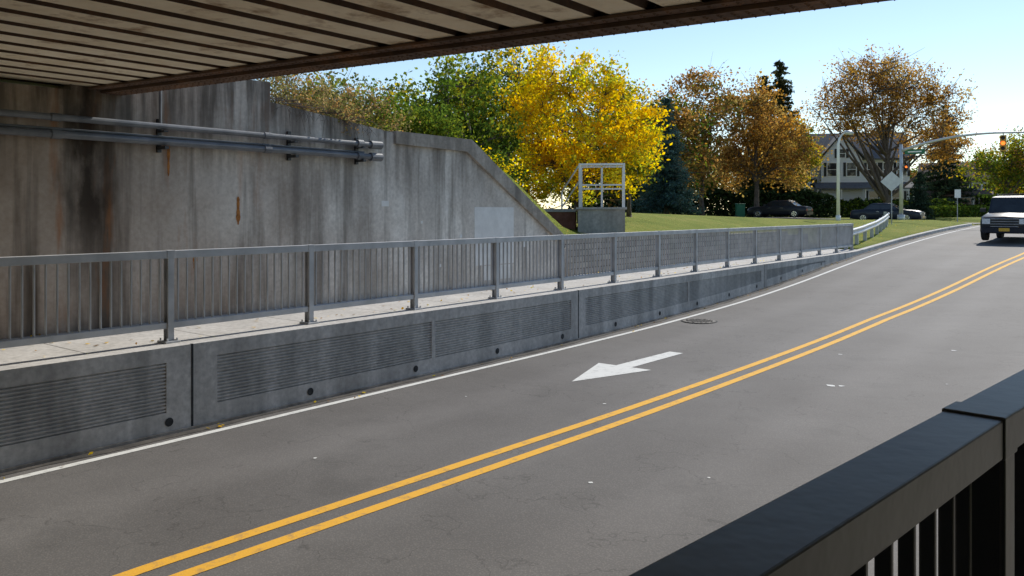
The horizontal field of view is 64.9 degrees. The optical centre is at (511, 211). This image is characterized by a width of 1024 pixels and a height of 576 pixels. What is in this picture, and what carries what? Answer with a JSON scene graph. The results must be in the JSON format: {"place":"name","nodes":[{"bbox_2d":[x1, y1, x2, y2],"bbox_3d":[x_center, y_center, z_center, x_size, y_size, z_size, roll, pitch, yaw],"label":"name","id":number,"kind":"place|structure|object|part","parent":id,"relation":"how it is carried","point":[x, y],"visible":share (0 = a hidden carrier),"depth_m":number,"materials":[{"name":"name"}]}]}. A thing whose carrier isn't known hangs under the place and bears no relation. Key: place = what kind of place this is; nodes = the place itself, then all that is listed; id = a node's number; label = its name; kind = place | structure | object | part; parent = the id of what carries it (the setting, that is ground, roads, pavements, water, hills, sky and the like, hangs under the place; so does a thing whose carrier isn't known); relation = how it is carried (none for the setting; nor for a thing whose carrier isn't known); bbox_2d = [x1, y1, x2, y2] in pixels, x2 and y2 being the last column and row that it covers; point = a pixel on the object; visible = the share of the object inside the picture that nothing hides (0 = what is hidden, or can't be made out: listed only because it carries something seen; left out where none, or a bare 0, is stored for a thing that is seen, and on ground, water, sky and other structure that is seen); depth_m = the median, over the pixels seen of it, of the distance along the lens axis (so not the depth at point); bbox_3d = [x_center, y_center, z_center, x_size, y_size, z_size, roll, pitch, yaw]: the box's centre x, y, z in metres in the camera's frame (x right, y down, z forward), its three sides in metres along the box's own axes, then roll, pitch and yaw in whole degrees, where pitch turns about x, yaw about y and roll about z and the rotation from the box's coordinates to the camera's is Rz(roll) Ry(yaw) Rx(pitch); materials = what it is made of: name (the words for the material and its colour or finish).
{"place":"outdoors","nodes":[
{"label":"outdoors","id":0,"kind":"place"},
{"bbox_2d":[0,249,859,370],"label":"sidewalk","id":1,"kind":"structure","parent":0,"point":[22,356],"depth_m":11.16,"materials":[{"name":"concrete"}]},
{"bbox_2d":[0,223,853,348],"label":"metal railing","id":2,"kind":"object","parent":1,"relation":"on","point":[827,236],"visible":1,"depth_m":12.20,"materials":[{"name":"metal"}]},
{"bbox_2d":[0,225,1023,575],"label":"road","id":3,"kind":"structure","parent":0,"point":[630,497],"depth_m":8.47,"materials":[{"name":"grey asphalt"}]},
{"bbox_2d":[0,250,860,472],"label":"retaining wall","id":4,"kind":"structure","parent":3,"relation":"on","point":[52,412],"depth_m":10.39,"materials":[{"name":"concrete"}]},
{"bbox_2d":[2,220,934,478],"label":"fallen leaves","id":5,"kind":"object","parent":3,"relation":"on","point":[441,300],"visible":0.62,"depth_m":12.79,"materials":[{"name":"brown plant"}]},
{"bbox_2d":[0,226,968,475],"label":"gutter","id":6,"kind":"object","parent":3,"relation":"on","point":[109,450],"visible":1,"depth_m":11.06,"materials":[{"name":"grey concrete"}]},
{"bbox_2d":[0,226,979,482],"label":"white edge lines","id":7,"kind":"object","parent":3,"relation":"on","point":[392,388],"visible":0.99,"depth_m":10.65,"materials":[{"name":"paint"}]},
{"bbox_2d":[113,252,1023,575],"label":"yellow center lines","id":8,"kind":"object","parent":3,"relation":"on","point":[341,518],"visible":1,"depth_m":7.77,"materials":[{"name":"paint"}]},
{"bbox_2d":[573,352,681,380],"bbox_3d":[1.900,2.489,13.050,3.088,0.014,0.936,0,0,-37],"label":"road arrow marking","id":9,"kind":"object","parent":3,"relation":"on","point":[598,370],"visible":1,"depth_m":12.81,"materials":[{"name":"white paint"}]},
{"bbox_2d":[314,350,956,482],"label":"paint specks","id":10,"kind":"object","parent":3,"relation":"on","point":[709,477],"visible":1,"depth_m":11.54,"materials":[{"name":"white paint"}]},
{"bbox_2d":[681,319,717,322],"bbox_3d":[4.174,2.421,17.931,0.800,0.014,0.800,0,0,0],"label":"manhole cover","id":11,"kind":"object","parent":3,"relation":"on","point":[698,320],"visible":1,"depth_m":17.83,"materials":[{"name":"metal"}]},
{"bbox_2d":[980,194,1023,239],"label":"suv","id":12,"kind":"object","parent":3,"relation":"on","point":[1003,216],"visible":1,"depth_m":34.77,"materials":[{"name":"paint"}]},
{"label":"windows","id":13,"kind":"part","parent":12,"relation":"part of","materials":[{"name":"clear glass"}]},
{"bbox_2d":[85,169,980,353],"bbox_3d":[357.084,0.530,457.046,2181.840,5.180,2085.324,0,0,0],"label":"ground","id":14,"kind":"structure","parent":0,"point":[639,222],"depth_m":36.94,"materials":[{"name":"green plant"}]},
{"bbox_2d":[0,80,568,352],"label":"concrete abutment wall","id":15,"kind":"structure","parent":14,"relation":"on","point":[62,196],"depth_m":11.90,"materials":[{"name":"grey concrete"}]},
{"bbox_2d":[0,91,383,164],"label":"conduit pipes","id":16,"kind":"object","parent":15,"relation":"attached to","point":[158,140],"visible":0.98,"depth_m":11.11,"materials":[{"name":"grey metal"}]},
{"bbox_2d":[270,96,388,141],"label":"hanging vines","id":17,"kind":"object","parent":15,"relation":"hanging from","point":[304,107],"visible":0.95,"depth_m":13.29,"materials":[{"name":"green plant"}]},
{"bbox_2d":[0,0,894,95],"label":"railway bridge","id":18,"kind":"structure","parent":15,"relation":"on","point":[121,47],"depth_m":7.18,"materials":[{"name":"paint"}]},
{"bbox_2d":[256,73,320,110],"bbox_3d":[-4.155,-2.026,13.907,1.877,1.862,1.755,0,0,42],"label":"dry shrub","id":19,"kind":"object","parent":14,"relation":"on","point":[277,80],"visible":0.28,"depth_m":13.87,"materials":[{"name":"brown plant"}]},
{"bbox_2d":[270,69,370,118],"bbox_3d":[-3.829,-1.919,14.811,2.586,1.839,2.314,0,0,0],"label":"dry shrub","id":20,"kind":"object","parent":14,"relation":"on","point":[322,89],"visible":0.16,"depth_m":14.60,"materials":[{"name":"brown plant"}]},
{"bbox_2d":[287,91,387,135],"bbox_3d":[-3.066,-1.603,13.767,1.901,1.206,1.186,0,0,0],"label":"dry shrub","id":21,"kind":"object","parent":14,"relation":"on","point":[345,111],"visible":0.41,"depth_m":13.75,"materials":[{"name":"brown plant"}]},
{"bbox_2d":[315,74,420,131],"bbox_3d":[-2.922,-1.791,15.757,2.281,2.068,2.191,0,0,43],"label":"dry shrub","id":22,"kind":"object","parent":14,"relation":"on","point":[384,117],"visible":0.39,"depth_m":15.66,"materials":[{"name":"brown plant"}]},
{"bbox_2d":[323,77,417,126],"bbox_3d":[-4.769,-2.015,25.018,6.390,4.582,4.353,0,0,0],"label":"dry shrub","id":23,"kind":"object","parent":14,"relation":"on","point":[396,96],"visible":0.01,"depth_m":25.41,"materials":[{"name":"brown plant"}]},
{"bbox_2d":[374,94,474,138],"bbox_3d":[-2.010,-1.646,17.536,2.394,2.031,2.238,0,0,0],"label":"green shrub","id":24,"kind":"object","parent":14,"relation":"on","point":[424,117],"visible":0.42,"depth_m":17.25,"materials":[{"name":"green plant"}]},
{"bbox_2d":[367,54,537,188],"bbox_3d":[-1.795,-2.061,21.910,5.081,4.882,4.228,0,0,0],"label":"green maple tree","id":25,"kind":"object","parent":14,"relation":"on","point":[479,131],"visible":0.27,"depth_m":21.59,"materials":[{"name":"green plant"}]},
{"bbox_2d":[417,43,588,189],"bbox_3d":[-0.448,-3.026,27.839,6.736,6.819,4.592,0,0,22],"label":"green maple tree","id":26,"kind":"object","parent":14,"relation":"on","point":[506,53],"visible":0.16,"depth_m":27.76,"materials":[{"name":"green plant"}]},
{"bbox_2d":[476,132,536,187],"bbox_3d":[-0.689,-0.892,19.031,2.554,2.202,2.016,0,0,0],"label":"bush","id":27,"kind":"object","parent":14,"relation":"on","point":[506,166],"visible":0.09,"depth_m":18.85,"materials":[{"name":"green plant"}]},
{"bbox_2d":[544,209,576,229],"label":"brick pier","id":28,"kind":"structure","parent":14,"relation":"on","point":[565,218],"depth_m":23.00,"materials":[{"name":"brick"}]},
{"bbox_2d":[490,42,677,222],"bbox_3d":[2.178,-2.435,24.930,5.825,6.565,4.366,0,0,0],"label":"yellow maple tree","id":29,"kind":"object","parent":14,"relation":"on","point":[574,151],"visible":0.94,"depth_m":24.54,"materials":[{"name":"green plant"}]},
{"bbox_2d":[561,163,626,233],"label":"concrete platform with white railing","id":30,"kind":"structure","parent":14,"relation":"on","point":[594,220],"depth_m":22.33,"materials":[{"name":"paint"}]},
{"bbox_2d":[584,70,674,216],"bbox_3d":[4.275,-2.300,29.706,3.568,5.939,3.551,0,0,0],"label":"yellow maple tree","id":31,"kind":"object","parent":14,"relation":"on","point":[643,173],"visible":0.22,"depth_m":29.63,"materials":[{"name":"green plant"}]},
{"bbox_2d":[617,177,661,213],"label":"dark cedar shrub","id":32,"kind":"object","parent":14,"relation":"on","point":[633,210],"visible":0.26,"depth_m":43.74,"materials":[{"name":"green plant"}]},
{"bbox_2d":[291,55,1023,215],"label":"distant trees","id":33,"kind":"object","parent":14,"relation":"on","point":[912,171],"visible":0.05,"depth_m":59.78,"materials":[{"name":"green plant"}]},
{"bbox_2d":[625,97,704,214],"bbox_3d":[7.673,-2.726,40.133,3.619,5.940,3.514,0,0,-34],"label":"blue spruce tree","id":34,"kind":"object","parent":14,"relation":"on","point":[672,194],"visible":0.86,"depth_m":39.65,"materials":[{"name":"green plant"}]},
{"bbox_2d":[612,78,726,213],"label":"oak tree","id":35,"kind":"object","parent":14,"relation":"on","point":[684,123],"visible":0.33,"depth_m":61.18,"materials":[{"name":"brown plant"}]},
{"bbox_2d":[565,231,806,283],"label":"block retaining wall","id":36,"kind":"structure","parent":14,"relation":"on","point":[649,251],"depth_m":21.89,"materials":[{"name":"grey concrete"}]},
{"bbox_2d":[642,53,753,215],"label":"oak tree","id":37,"kind":"object","parent":14,"relation":"on","point":[733,100],"visible":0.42,"depth_m":67.17,"materials":[{"name":"brown plant"}]},
{"bbox_2d":[565,186,842,217],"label":"hedge","id":38,"kind":"object","parent":14,"relation":"on","point":[725,201],"visible":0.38,"depth_m":78.10,"materials":[{"name":"green plant"}]},
{"bbox_2d":[734,204,744,216],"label":"utility box","id":39,"kind":"object","parent":14,"relation":"on","point":[739,210],"visible":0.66,"depth_m":71.70,"materials":[{"name":"metal"}]},
{"bbox_2d":[730,75,785,197],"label":"pine tree","id":40,"kind":"object","parent":14,"relation":"on","point":[743,187],"visible":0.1,"depth_m":89.57,"materials":[{"name":"green plant"}]},
{"bbox_2d":[710,69,823,216],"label":"oak tree","id":41,"kind":"object","parent":14,"relation":"on","point":[762,127],"visible":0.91,"depth_m":71.14,"materials":[{"name":"brown plant"}]},
{"bbox_2d":[744,60,822,215],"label":"pine tree","id":42,"kind":"object","parent":14,"relation":"on","point":[781,84],"visible":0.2,"depth_m":87.43,"materials":[{"name":"green plant"}]},
{"bbox_2d":[767,113,833,191],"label":"oak tree","id":43,"kind":"object","parent":14,"relation":"on","point":[816,162],"visible":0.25,"depth_m":80.93,"materials":[{"name":"brown plant"}]},
{"bbox_2d":[836,130,853,220],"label":"street lamp","id":44,"kind":"object","parent":14,"relation":"on","point":[846,132],"visible":0.94,"depth_m":49.93,"materials":[{"name":"grey metal"}]},
{"bbox_2d":[803,138,909,208],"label":"walls","id":45,"kind":"structure","parent":14,"relation":"on","point":[848,194],"depth_m":87.67,"materials":[{"name":"white"}]},
{"bbox_2d":[804,148,909,199],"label":"windows","id":46,"kind":"structure","parent":45,"relation":"attached to","point":[850,169],"depth_m":87.55,"materials":[{"name":"black glass"}]},
{"bbox_2d":[809,132,913,188],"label":"roof","id":47,"kind":"structure","parent":45,"relation":"on","point":[825,141],"depth_m":87.73,"materials":[{"name":"concrete"}]},
{"bbox_2d":[817,189,913,199],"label":"porch","id":48,"kind":"object","parent":45,"relation":"attached to","point":[841,193],"visible":0.19,"depth_m":86.14,"materials":[{"name":"white paint"}]},
{"bbox_2d":[844,212,889,248],"bbox_3d":[17.721,0.838,39.336,0.631,1.725,17.564,0,0,30],"label":"guardrail","id":49,"kind":"object","parent":14,"relation":"on","point":[879,224],"visible":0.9,"depth_m":36.68,"materials":[{"name":"metal"}]},
{"bbox_2d":[796,39,981,202],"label":"oak tree","id":50,"kind":"object","parent":14,"relation":"on","point":[880,84],"visible":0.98,"depth_m":73.15,"materials":[{"name":"brown plant"}]},
{"bbox_2d":[881,171,902,223],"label":"traffic sign","id":51,"kind":"object","parent":14,"relation":"on","point":[891,181],"visible":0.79,"depth_m":45.97,"materials":[{"name":"metal"}]},
{"bbox_2d":[826,197,958,216],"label":"hedge","id":52,"kind":"object","parent":14,"relation":"on","point":[858,203],"visible":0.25,"depth_m":83.89,"materials":[{"name":"green plant"}]},
{"bbox_2d":[848,223,971,257],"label":"curb","id":53,"kind":"structure","parent":14,"relation":"on","point":[882,244],"depth_m":36.72,"materials":[{"name":"concrete"}]},
{"bbox_2d":[904,171,939,219],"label":"dark cedar shrub","id":54,"kind":"object","parent":14,"relation":"on","point":[921,203],"visible":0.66,"depth_m":65.79,"materials":[{"name":"green plant"}]},
{"bbox_2d":[912,104,979,205],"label":"pine tree","id":55,"kind":"object","parent":14,"relation":"on","point":[944,184],"visible":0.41,"depth_m":99.09,"materials":[{"name":"green plant"}]},
{"bbox_2d":[922,181,987,204],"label":"walls","id":56,"kind":"structure","parent":14,"relation":"on","point":[965,182],"depth_m":100.13,"materials":[{"name":"beige"}]},
{"bbox_2d":[918,162,993,196],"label":"roof","id":57,"kind":"structure","parent":56,"relation":"on","point":[979,192],"depth_m":100.26,"materials":[{"name":"grey"}]},
{"bbox_2d":[924,183,994,204],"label":"windows","id":58,"kind":"structure","parent":56,"relation":"attached to","point":[970,202],"depth_m":100.09,"materials":[{"name":"black glass"}]},
{"bbox_2d":[955,189,960,221],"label":"traffic sign","id":59,"kind":"object","parent":14,"relation":"on","point":[957,193],"visible":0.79,"depth_m":57.95,"materials":[{"name":"metal"}]},
{"bbox_2d":[927,204,989,217],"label":"hedge","id":60,"kind":"object","parent":14,"relation":"on","point":[947,211],"visible":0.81,"depth_m":74.05,"materials":[{"name":"green plant"}]},
{"bbox_2d":[897,131,1023,219],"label":"traffic signal","id":61,"kind":"object","parent":14,"relation":"on","point":[1003,147],"visible":1,"depth_m":54.48,"materials":[{"name":"metal"}]},
{"bbox_2d":[949,125,1023,197],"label":"oak tree","id":62,"kind":"object","parent":14,"relation":"on","point":[1010,174],"visible":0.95,"depth_m":79.61,"materials":[{"name":"green plant"}]},
{"bbox_2d":[971,193,1023,209],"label":"hedge","id":63,"kind":"object","parent":14,"relation":"on","point":[982,197],"visible":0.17,"depth_m":95.82,"materials":[{"name":"green plant"}]},
{"bbox_2d":[254,0,1023,210],"label":"sky","id":64,"kind":"structure","parent":0,"point":[985,38],"materials":[{"name":"blue"}]},
{"bbox_2d":[755,217,979,223],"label":"cross street","id":65,"kind":"structure","parent":0,"point":[814,218],"depth_m":66.82,"materials":[{"name":"grey asphalt"}]},
{"bbox_2d":[747,200,812,217],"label":"parked car","id":66,"kind":"object","parent":65,"relation":"on","point":[793,209],"visible":1,"depth_m":66.17,"materials":[{"name":"black paint"}]},
{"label":"windows","id":67,"kind":"part","parent":66,"relation":"part of","materials":[{"name":"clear glass"}]},
{"bbox_2d":[850,203,925,219],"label":"parked car","id":68,"kind":"object","parent":65,"relation":"on","point":[872,211],"visible":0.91,"depth_m":60.50,"materials":[{"name":"blue paint"}]},
{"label":"windows","id":69,"kind":"part","parent":68,"relation":"part of","materials":[{"name":"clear glass"}]},
{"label":"sidewalk","id":70,"kind":"structure","parent":0,"visible":0},
{"bbox_2d":[629,369,1023,575],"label":"metal railing","id":71,"kind":"object","parent":70,"relation":"on","point":[959,466],"visible":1,"depth_m":1.44,"materials":[{"name":"metal"}]}
]}

